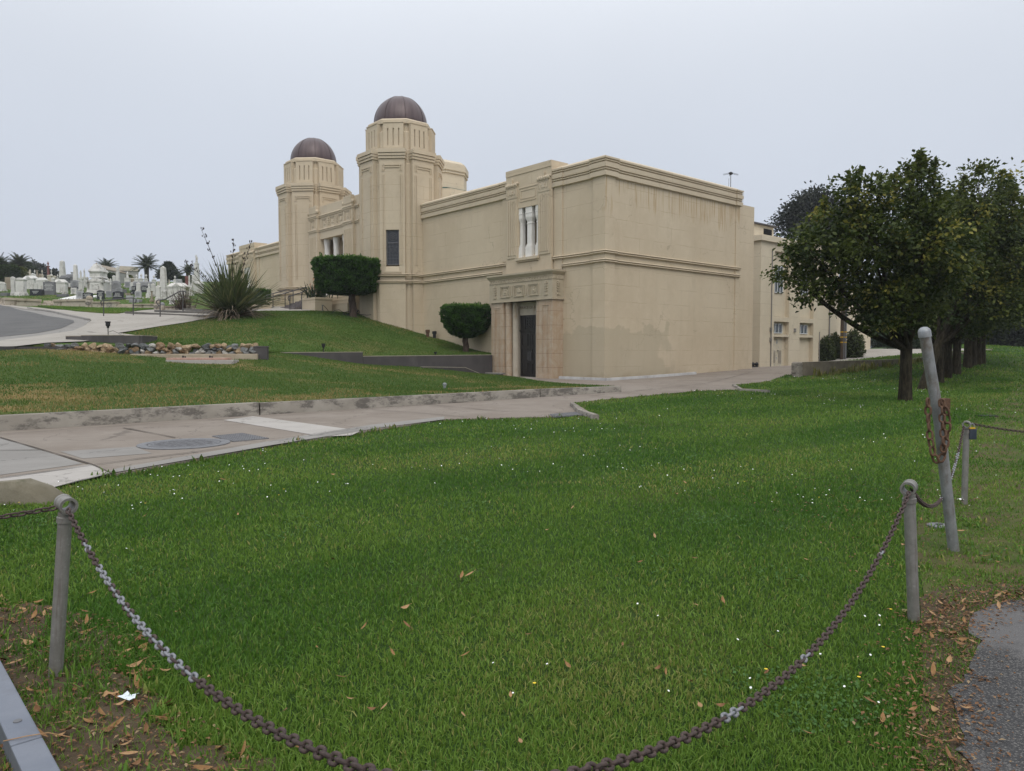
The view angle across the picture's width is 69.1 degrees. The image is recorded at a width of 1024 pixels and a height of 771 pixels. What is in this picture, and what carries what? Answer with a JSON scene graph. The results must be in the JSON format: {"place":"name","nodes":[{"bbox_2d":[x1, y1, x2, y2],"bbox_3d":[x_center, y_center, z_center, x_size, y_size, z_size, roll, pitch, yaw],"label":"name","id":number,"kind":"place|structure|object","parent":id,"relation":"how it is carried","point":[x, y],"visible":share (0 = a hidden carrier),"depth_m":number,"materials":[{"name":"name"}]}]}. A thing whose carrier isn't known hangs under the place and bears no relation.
{"place":"outdoors","nodes":[
{"label":"outdoors","id":0,"kind":"place"},
{"bbox_2d":[0,305,73,336],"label":"asphalt drive","id":1,"kind":"structure","parent":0,"point":[13,321],"depth_m":40.24,"materials":[{"name":"asphalt"}]},
{"bbox_2d":[0,304,305,345],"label":"sidewalk","id":2,"kind":"structure","parent":0,"point":[120,321],"depth_m":39.65,"materials":[{"name":"concrete"}]},
{"bbox_2d":[27,307,90,320],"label":"kerb","id":3,"kind":"structure","parent":2,"relation":"on","point":[75,316],"depth_m":48.26,"materials":[{"name":"grey concrete"}]},
{"bbox_2d":[125,308,218,316],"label":"walk steps","id":4,"kind":"structure","parent":2,"relation":"on","point":[168,312],"depth_m":47.27,"materials":[{"name":"concrete"}]},
{"bbox_2d":[302,297,332,310],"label":"planter box","id":5,"kind":"object","parent":2,"relation":"on","point":[314,303],"visible":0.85,"depth_m":49.91,"materials":[{"name":"paint"}]},
{"bbox_2d":[296,278,337,298],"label":"bird of paradise plant","id":6,"kind":"object","parent":5,"relation":"in","point":[315,292],"visible":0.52,"depth_m":50.07,"materials":[{"name":"green plant"}]},
{"bbox_2d":[0,282,490,355],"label":"lawn","id":7,"kind":"structure","parent":0,"point":[80,343],"depth_m":39.97,"materials":[{"name":"plant"}]},
{"bbox_2d":[0,264,21,281],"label":"hedge","id":8,"kind":"object","parent":7,"relation":"on","point":[10,270],"visible":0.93,"depth_m":98.45,"materials":[{"name":"green plant"}]},
{"bbox_2d":[1,298,41,305],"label":"cemetery wall","id":9,"kind":"structure","parent":7,"relation":"on","point":[20,302],"depth_m":61.10,"materials":[{"name":"stone"}]},
{"bbox_2d":[14,278,28,295],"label":"pedestal monument","id":10,"kind":"object","parent":7,"relation":"on","point":[21,286],"visible":0.76,"depth_m":74.35,"materials":[{"name":"white stone"}]},
{"bbox_2d":[9,252,34,268],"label":"palm tree","id":11,"kind":"object","parent":7,"relation":"on","point":[18,261],"visible":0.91,"depth_m":118.75,"materials":[{"name":"green plant"}]},
{"bbox_2d":[23,276,37,288],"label":"box tomb","id":12,"kind":"object","parent":7,"relation":"on","point":[31,280],"visible":0.34,"depth_m":90.09,"materials":[{"name":"white stone"}]},
{"bbox_2d":[29,289,44,295],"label":"grave block","id":13,"kind":"structure","parent":7,"relation":"on","point":[36,292],"depth_m":74.30,"materials":[{"name":"black stone"}]},
{"bbox_2d":[0,305,90,339],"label":"gutter","id":14,"kind":"object","parent":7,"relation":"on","point":[77,323],"visible":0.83,"depth_m":38.20,"materials":[{"name":"grey concrete"}]},
{"bbox_2d":[43,281,56,294],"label":"headstone","id":15,"kind":"object","parent":7,"relation":"on","point":[49,287],"visible":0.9,"depth_m":75.95,"materials":[{"name":"stone"}]},
{"bbox_2d":[55,279,68,292],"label":"box tomb","id":16,"kind":"object","parent":7,"relation":"on","point":[60,283],"visible":0.58,"depth_m":80.44,"materials":[{"name":"white stone"}]},
{"bbox_2d":[53,299,85,305],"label":"cemetery wall","id":17,"kind":"structure","parent":7,"relation":"on","point":[69,302],"depth_m":61.92,"materials":[{"name":"stone"}]},
{"bbox_2d":[38,305,153,313],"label":"grass","id":18,"kind":"structure","parent":7,"relation":"on","point":[110,309],"depth_m":53.94,"materials":[{"name":"plant"}]},
{"bbox_2d":[85,264,110,293],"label":"great monument","id":19,"kind":"object","parent":7,"relation":"on","point":[97,281],"visible":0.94,"depth_m":78.70,"materials":[{"name":"white stone"}]},
{"bbox_2d":[92,301,119,307],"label":"cemetery wall","id":20,"kind":"structure","parent":7,"relation":"on","point":[113,303],"depth_m":59.47,"materials":[{"name":"stone"}]},
{"bbox_2d":[0,286,220,303],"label":"grass","id":21,"kind":"structure","parent":7,"relation":"on","point":[44,296],"depth_m":72.28,"materials":[{"name":"plant"}]},
{"bbox_2d":[96,263,126,282],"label":"stone chapel","id":22,"kind":"structure","parent":7,"relation":"on","point":[113,270],"depth_m":125.02,"materials":[{"name":"stone"}]},
{"bbox_2d":[66,335,157,343],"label":"planter wall","id":23,"kind":"structure","parent":7,"relation":"on","point":[131,339],"depth_m":29.65,"materials":[{"name":"paint"}]},
{"bbox_2d":[119,266,137,278],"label":"mausoleum","id":24,"kind":"structure","parent":7,"relation":"on","point":[132,272],"depth_m":127.24,"materials":[{"name":"beige stone"}]},
{"bbox_2d":[130,253,160,281],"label":"palm tree","id":25,"kind":"object","parent":7,"relation":"on","point":[145,264],"visible":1,"depth_m":118.91,"materials":[{"name":"green plant"}]},
{"bbox_2d":[160,266,167,298],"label":"obelisk","id":26,"kind":"object","parent":7,"relation":"on","point":[163,283],"visible":0.7,"depth_m":68.58,"materials":[{"name":"white stone"}]},
{"bbox_2d":[155,260,181,282],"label":"conifer tree","id":27,"kind":"object","parent":7,"relation":"on","point":[171,269],"visible":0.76,"depth_m":128.54,"materials":[{"name":"green plant"}]},
{"bbox_2d":[156,291,186,316],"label":"handrail","id":28,"kind":"object","parent":7,"relation":"on","point":[171,296],"visible":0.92,"depth_m":43.79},
{"bbox_2d":[166,283,189,299],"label":"box tomb","id":29,"kind":"object","parent":7,"relation":"on","point":[174,286],"visible":0.34,"depth_m":67.17,"materials":[{"name":"white stone"}]},
{"bbox_2d":[162,286,201,309],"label":"bronze flax","id":30,"kind":"object","parent":7,"relation":"on","point":[179,305],"visible":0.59,"depth_m":53.25,"materials":[{"name":"plant"}]},
{"bbox_2d":[191,255,200,281],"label":"statue column","id":31,"kind":"structure","parent":7,"relation":"on","point":[196,263],"depth_m":91.21,"materials":[{"name":"white stone"}]},
{"bbox_2d":[167,228,300,321],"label":"flax plant","id":32,"kind":"object","parent":7,"relation":"on","point":[236,295],"visible":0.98,"depth_m":41.71,"materials":[{"name":"green plant"}]},
{"bbox_2d":[253,346,268,359],"bbox_3d":[-9.909,-1.174,29.377,0.560,0.769,0.240,0,3,0],"label":"wall stub","id":33,"kind":"object","parent":7,"relation":"on","point":[262,352],"depth_m":29.27,"materials":[{"name":"paint"}]},
{"bbox_2d":[310,252,380,317],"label":"clipped cypress","id":34,"kind":"object","parent":7,"relation":"on","point":[352,276],"visible":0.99,"depth_m":45.27,"materials":[{"name":"green plant"}]},
{"bbox_2d":[439,301,490,351],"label":"clipped cypress","id":35,"kind":"object","parent":7,"relation":"on","point":[464,321],"visible":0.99,"depth_m":41.54,"materials":[{"name":"green plant"}]},
{"bbox_2d":[226,96,753,378],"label":"mausoleum building","id":36,"kind":"structure","parent":7,"relation":"on","point":[604,266],"depth_m":41.27,"materials":[{"name":"beige paint"}]},
{"bbox_2d":[0,348,615,414],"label":"bank lawn","id":37,"kind":"structure","parent":0,"point":[34,391],"depth_m":22.61,"materials":[{"name":"plant"}]},
{"bbox_2d":[0,346,68,349],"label":"edging wall","id":38,"kind":"structure","parent":37,"relation":"on","point":[8,347],"depth_m":28.07,"materials":[{"name":"paint"}]},
{"bbox_2d":[44,342,258,359],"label":"rock wall","id":39,"kind":"structure","parent":37,"relation":"on","point":[176,349],"depth_m":28.94,"materials":[{"name":"stone"}]},
{"bbox_2d":[166,356,238,363],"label":"marble slab","id":40,"kind":"structure","parent":37,"relation":"on","point":[209,360],"depth_m":27.91,"materials":[{"name":"stone"}]},
{"bbox_2d":[281,352,362,363],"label":"retaining wall","id":41,"kind":"structure","parent":37,"relation":"on","point":[355,357],"depth_m":34.82,"materials":[{"name":"paint"}]},
{"bbox_2d":[0,365,790,481],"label":"road","id":42,"kind":"structure","parent":0,"point":[56,440],"depth_m":16.49,"materials":[{"name":"concrete"}]},
{"bbox_2d":[0,438,81,474],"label":"grey road slab","id":43,"kind":"structure","parent":42,"relation":"on","point":[15,457],"depth_m":10.67,"materials":[{"name":"concrete"}]},
{"bbox_2d":[0,437,111,472],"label":"road joint","id":44,"kind":"object","parent":43,"relation":"on","point":[59,454],"visible":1,"depth_m":10.99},
{"bbox_2d":[0,464,106,486],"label":"pale road patch","id":45,"kind":"object","parent":42,"relation":"on","point":[62,476],"visible":0.68,"depth_m":9.30,"materials":[{"name":"concrete"}]},
{"bbox_2d":[61,447,149,457],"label":"grey road slab","id":46,"kind":"structure","parent":42,"relation":"on","point":[105,452],"depth_m":11.40,"materials":[{"name":"concrete"}]},
{"bbox_2d":[0,402,258,430],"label":"kerb","id":47,"kind":"structure","parent":42,"relation":"on","point":[10,422],"depth_m":15.85,"materials":[{"name":"concrete"}]},
{"bbox_2d":[136,438,229,449],"bbox_3d":[-5.486,0.985,12.443,1.440,0.042,1.440,2,4,42],"label":"manhole cover","id":48,"kind":"object","parent":42,"relation":"on","point":[185,443],"visible":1,"depth_m":12.38,"materials":[{"name":"metal"}]},
{"bbox_2d":[212,433,268,441],"bbox_3d":[-4.923,0.933,13.347,0.650,0.036,1.142,-3,4,-43],"label":"access cover","id":49,"kind":"object","parent":42,"relation":"on","point":[236,437],"visible":1,"depth_m":13.24,"materials":[{"name":"metal"}]},
{"bbox_2d":[56,417,443,486],"bbox_3d":[-3.645,0.939,12.905,0.838,0.021,9.723,1,3,24],"label":"grey gutter","id":50,"kind":"object","parent":42,"relation":"on","point":[286,440],"visible":0.96,"depth_m":12.55,"materials":[{"name":"concrete"}]},
{"bbox_2d":[227,416,359,435],"bbox_3d":[-4.646,0.824,15.456,1.010,0.012,4.935,-3,4,-44],"label":"pale road patch","id":51,"kind":"object","parent":42,"relation":"on","point":[306,428],"visible":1,"depth_m":15.38,"materials":[{"name":"concrete"}]},
{"bbox_2d":[259,389,539,414],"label":"kerb","id":52,"kind":"structure","parent":42,"relation":"on","point":[281,407],"depth_m":20.11,"materials":[{"name":"concrete"}]},
{"bbox_2d":[550,412,582,417],"bbox_3d":[1.263,0.699,17.878,1.236,0.036,0.690,-2,3,-36],"label":"access cover","id":53,"kind":"object","parent":42,"relation":"on","point":[568,414],"visible":0.94,"depth_m":17.74,"materials":[{"name":"metal"}]},
{"bbox_2d":[540,386,620,396],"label":"kerb","id":54,"kind":"structure","parent":42,"relation":"on","point":[547,392],"depth_m":24.98,"materials":[{"name":"concrete"}]},
{"bbox_2d":[570,402,598,419],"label":"kerb","id":55,"kind":"structure","parent":42,"relation":"on","point":[578,409],"depth_m":17.73,"materials":[{"name":"concrete"}]},
{"bbox_2d":[559,372,696,380],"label":"painted kerb","id":56,"kind":"structure","parent":42,"relation":"on","point":[627,378],"depth_m":36.71,"materials":[{"name":"concrete"}]},
{"bbox_2d":[363,355,491,373],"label":"retaining wall","id":57,"kind":"structure","parent":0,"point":[481,364],"depth_m":38.61,"materials":[{"name":"paint"}]},
{"bbox_2d":[0,344,1023,770],"bbox_3d":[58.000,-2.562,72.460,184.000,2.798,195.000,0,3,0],"label":"front lawn","id":58,"kind":"structure","parent":0,"point":[508,565],"depth_m":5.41,"materials":[{"name":"plant"}]},
{"bbox_2d":[0,478,63,504],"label":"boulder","id":59,"kind":"structure","parent":58,"relation":"on","point":[24,491],"depth_m":7.74,"materials":[{"name":"stone"}]},
{"bbox_2d":[0,603,282,770],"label":"bare soil","id":60,"kind":"structure","parent":58,"relation":"on","point":[73,756],"depth_m":3.17,"materials":[{"name":"soil"}]},
{"bbox_2d":[0,661,69,770],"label":"kerb beam","id":61,"kind":"structure","parent":60,"relation":"on","point":[24,747],"depth_m":2.91,"materials":[{"name":"concrete"}]},
{"bbox_2d":[48,494,78,676],"bbox_3d":[-2.216,1.132,3.636,0.131,1.197,0.132,5,3,0],"label":"chain post","id":62,"kind":"object","parent":60,"relation":"on","point":[60,594],"visible":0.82,"depth_m":3.61,"materials":[{"name":"metal"}]},
{"bbox_2d":[0,505,56,518],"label":"chain","id":63,"kind":"object","parent":62,"relation":"attached to","point":[24,512],"visible":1,"depth_m":3.59,"materials":[{"name":"metal"}]},
{"bbox_2d":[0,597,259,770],"bbox_3d":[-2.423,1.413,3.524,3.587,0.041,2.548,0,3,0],"label":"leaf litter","id":64,"kind":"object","parent":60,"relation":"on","point":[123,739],"visible":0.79,"depth_m":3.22,"materials":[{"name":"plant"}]},
{"bbox_2d":[79,381,767,481],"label":"edge grass","id":65,"kind":"structure","parent":58,"relation":"on","point":[201,458],"depth_m":12.75,"materials":[{"name":"plant"}]},
{"bbox_2d":[422,367,477,372],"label":"stair wall","id":66,"kind":"structure","parent":58,"relation":"on","point":[462,369],"depth_m":38.80,"materials":[{"name":"paint"}]},
{"bbox_2d":[4,376,1015,702],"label":"daisies","id":67,"kind":"object","parent":58,"relation":"on","point":[740,466],"visible":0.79,"depth_m":7.98,"materials":[{"name":"white plant"}]},
{"bbox_2d":[0,422,1021,769],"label":"clover","id":68,"kind":"object","parent":58,"relation":"on","point":[798,728],"visible":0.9,"depth_m":5.22,"materials":[{"name":"green plant"}]},
{"bbox_2d":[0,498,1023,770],"bbox_3d":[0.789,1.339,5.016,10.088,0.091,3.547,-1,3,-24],"label":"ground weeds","id":69,"kind":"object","parent":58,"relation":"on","point":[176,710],"visible":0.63,"depth_m":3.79,"materials":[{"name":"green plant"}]},
{"bbox_2d":[764,180,876,255],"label":"eucalyptus tree","id":70,"kind":"object","parent":58,"relation":"on","point":[804,203],"visible":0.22,"depth_m":94.24,"materials":[{"name":"green plant"}]},
{"bbox_2d":[818,334,836,360],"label":"bush","id":71,"kind":"object","parent":58,"relation":"on","point":[828,350],"visible":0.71,"depth_m":57.05,"materials":[{"name":"green plant"}]},
{"bbox_2d":[840,278,847,358],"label":"utility pole","id":72,"kind":"object","parent":58,"relation":"on","point":[843,334],"visible":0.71,"depth_m":57.24,"materials":[{"name":"brown wood"}]},
{"bbox_2d":[846,328,866,357],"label":"bush","id":73,"kind":"object","parent":58,"relation":"on","point":[856,344],"visible":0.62,"depth_m":58.02,"materials":[{"name":"green plant"}]},
{"bbox_2d":[812,356,922,376],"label":"wall weeds","id":74,"kind":"object","parent":58,"relation":"on","point":[862,367],"depth_m":40.05,"materials":[{"name":"plant"}]},
{"bbox_2d":[759,147,995,400],"bbox_3d":[10.647,-3.075,21.981,6.512,7.774,5.204,0,3,0],"label":"broadleaf tree","id":75,"kind":"object","parent":58,"relation":"on","point":[896,246],"visible":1,"depth_m":21.37,"materials":[{"name":"green plant"}]},
{"bbox_2d":[882,332,920,348],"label":"bush","id":76,"kind":"object","parent":58,"relation":"on","point":[917,342],"visible":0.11,"depth_m":65.17,"materials":[{"name":"green plant"}]},
{"bbox_2d":[900,479,919,622],"bbox_3d":[2.362,1.126,4.386,0.129,1.138,0.134,-4,3,0],"label":"chain post","id":77,"kind":"object","parent":58,"relation":"on","point":[911,562],"visible":0.84,"depth_m":4.36,"materials":[{"name":"metal"}]},
{"bbox_2d":[910,426,964,507],"bbox_3d":[3.501,0.698,6.018,0.026,0.413,4.025,2,3,35],"label":"chain","id":78,"kind":"object","parent":77,"relation":"hanging from","point":[920,501],"visible":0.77,"depth_m":5.86,"materials":[{"name":"metal"}]},
{"bbox_2d":[853,192,1016,382],"bbox_3d":[19.404,-4.389,34.050,6.507,9.142,6.862,0,3,0],"label":"broadleaf tree","id":79,"kind":"object","parent":58,"relation":"on","point":[940,368],"visible":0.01,"depth_m":33.96,"materials":[{"name":"green plant"}]},
{"bbox_2d":[877,226,1023,378],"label":"broadleaf tree","id":80,"kind":"object","parent":58,"relation":"on","point":[948,359],"visible":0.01,"depth_m":36.73,"materials":[{"name":"green plant"}]},
{"bbox_2d":[961,421,970,504],"bbox_3d":[4.701,0.951,7.708,0.077,1.171,0.104,2,3,35],"label":"chain post","id":81,"kind":"object","parent":58,"relation":"on","point":[965,470],"visible":0.86,"depth_m":7.68,"materials":[{"name":"metal"}]},
{"bbox_2d":[968,423,976,438],"bbox_3d":[4.747,0.470,7.665,0.080,0.171,0.042,0,3,0],"label":"padlock","id":82,"kind":"object","parent":81,"relation":"hanging from","point":[972,432],"visible":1,"depth_m":7.65,"materials":[{"name":"blue paint"}]},
{"bbox_2d":[965,422,1023,432],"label":"chain","id":83,"kind":"object","parent":81,"relation":"hanging from","point":[1012,430],"visible":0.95,"depth_m":7.86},
{"bbox_2d":[917,157,1023,389],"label":"broadleaf tree","id":84,"kind":"object","parent":58,"relation":"on","point":[1009,232],"visible":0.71,"depth_m":28.23,"materials":[{"name":"green plant"}]},
{"bbox_2d":[928,198,1023,374],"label":"broadleaf tree","id":85,"kind":"object","parent":58,"relation":"on","point":[956,361],"visible":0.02,"depth_m":39.05,"materials":[{"name":"green plant"}]},
{"bbox_2d":[963,242,1023,367],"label":"broadleaf tree","id":86,"kind":"object","parent":58,"relation":"on","point":[967,360],"depth_m":43.07,"materials":[{"name":"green plant"}]},
{"bbox_2d":[972,257,1023,365],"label":"broadleaf tree","id":87,"kind":"object","parent":58,"relation":"on","point":[974,352],"visible":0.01,"depth_m":45.15,"materials":[{"name":"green plant"}]},
{"bbox_2d":[982,213,1014,363],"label":"broadleaf tree","id":88,"kind":"object","parent":58,"relation":"on","point":[984,351],"depth_m":46.64,"materials":[{"name":"green plant"}]},
{"bbox_2d":[977,214,1023,364],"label":"broadleaf tree","id":89,"kind":"object","parent":58,"relation":"on","point":[979,353],"depth_m":46.05,"materials":[{"name":"green plant"}]},
{"bbox_2d":[986,322,1023,346],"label":"wood tree","id":90,"kind":"object","parent":58,"relation":"on","point":[1013,335],"visible":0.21,"depth_m":84.48,"materials":[{"name":"green plant"}]},
{"bbox_3d":[-0.100,1.243,1.260,0.104,1.197,0.094,0,3,0],"label":"chain post","id":91,"kind":"object","parent":58,"relation":"on","visible":0},
{"bbox_2d":[65,507,392,770],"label":"chain","id":92,"kind":"object","parent":91,"relation":"hanging from","point":[318,750],"visible":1,"depth_m":2.02,"materials":[{"name":"metal"}]},
{"bbox_2d":[551,491,910,770],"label":"chain","id":93,"kind":"object","parent":91,"relation":"hanging from","point":[635,755],"visible":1,"depth_m":2.24,"materials":[{"name":"metal"}]},
{"bbox_2d":[0,0,1023,283],"label":"sky","id":94,"kind":"structure","parent":0,"point":[129,129],"materials":[{"name":"grey"}]},
{"bbox_2d":[771,348,963,366],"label":"path","id":95,"kind":"structure","parent":0,"point":[874,353],"depth_m":60.83,"materials":[{"name":"concrete"}]},
{"bbox_2d":[830,331,839,358],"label":"bush","id":96,"kind":"object","parent":95,"relation":"on","point":[835,336],"visible":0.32,"depth_m":58.09,"materials":[{"name":"green plant"}]},
{"bbox_2d":[917,384,1023,593],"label":"verge","id":97,"kind":"structure","parent":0,"point":[1015,554],"depth_m":6.97,"materials":[{"name":"plant"}]},
{"bbox_2d":[710,473,1023,585],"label":"leaf litter","id":98,"kind":"object","parent":97,"relation":"on","point":[884,518],"visible":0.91,"depth_m":7.22,"materials":[{"name":"plant"}]},
{"bbox_2d":[918,327,959,551],"bbox_3d":[3.398,0.557,5.891,0.401,2.042,0.094,0,3,0],"label":"leaning pipe","id":99,"kind":"object","parent":97,"relation":"on","point":[925,336],"visible":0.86,"depth_m":5.86,"materials":[{"name":"metal"}]},
{"bbox_2d":[924,397,951,463],"bbox_3d":[3.334,0.351,5.807,0.210,0.518,0.094,0,3,-7],"label":"chain","id":100,"kind":"object","parent":99,"relation":"hanging from","point":[928,416],"visible":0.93,"depth_m":5.80,"materials":[{"name":"metal"}]},
{"bbox_2d":[938,398,946,452],"bbox_3d":[3.347,0.312,5.776,0.056,0.428,0.067,0,3,0],"label":"chain","id":101,"kind":"object","parent":99,"relation":"hanging from","point":[942,426],"visible":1,"depth_m":5.77,"materials":[{"name":"metal"}]},
{"bbox_2d":[917,584,1023,770],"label":"bare soil","id":102,"kind":"structure","parent":0,"point":[953,744],"depth_m":3.81,"materials":[{"name":"soil"}]},
{"bbox_2d":[834,580,1023,770],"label":"leaf litter","id":103,"kind":"object","parent":102,"relation":"on","point":[944,711],"visible":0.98,"depth_m":3.52,"materials":[{"name":"plant"}]},
{"bbox_2d":[948,600,1023,770],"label":"asphalt apron","id":104,"kind":"object","parent":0,"point":[1009,680],"visible":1,"depth_m":3.44,"materials":[{"name":"asphalt"}]},
{"bbox_3d":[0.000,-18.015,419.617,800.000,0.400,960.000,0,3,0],"label":"lawn","id":105,"kind":"structure","parent":0,"visible":0},
{"bbox_2d":[752,222,870,366],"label":"annex building","id":106,"kind":"structure","parent":105,"relation":"on","point":[784,333],"depth_m":52.91,"materials":[{"name":"paint"}]},
{"bbox_2d":[773,338,781,365],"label":"door","id":107,"kind":"structure","parent":106,"relation":"in","point":[777,341],"depth_m":52.73,"materials":[{"name":"paint"}]},
{"bbox_2d":[774,266,782,292],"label":"window","id":108,"kind":"structure","parent":106,"relation":"in","point":[776,289],"depth_m":52.48,"materials":[{"name":"white glass"}]},
{"bbox_2d":[791,349,991,376],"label":"concrete wall","id":109,"kind":"structure","parent":105,"relation":"on","point":[799,369],"depth_m":38.56,"materials":[{"name":"concrete"}]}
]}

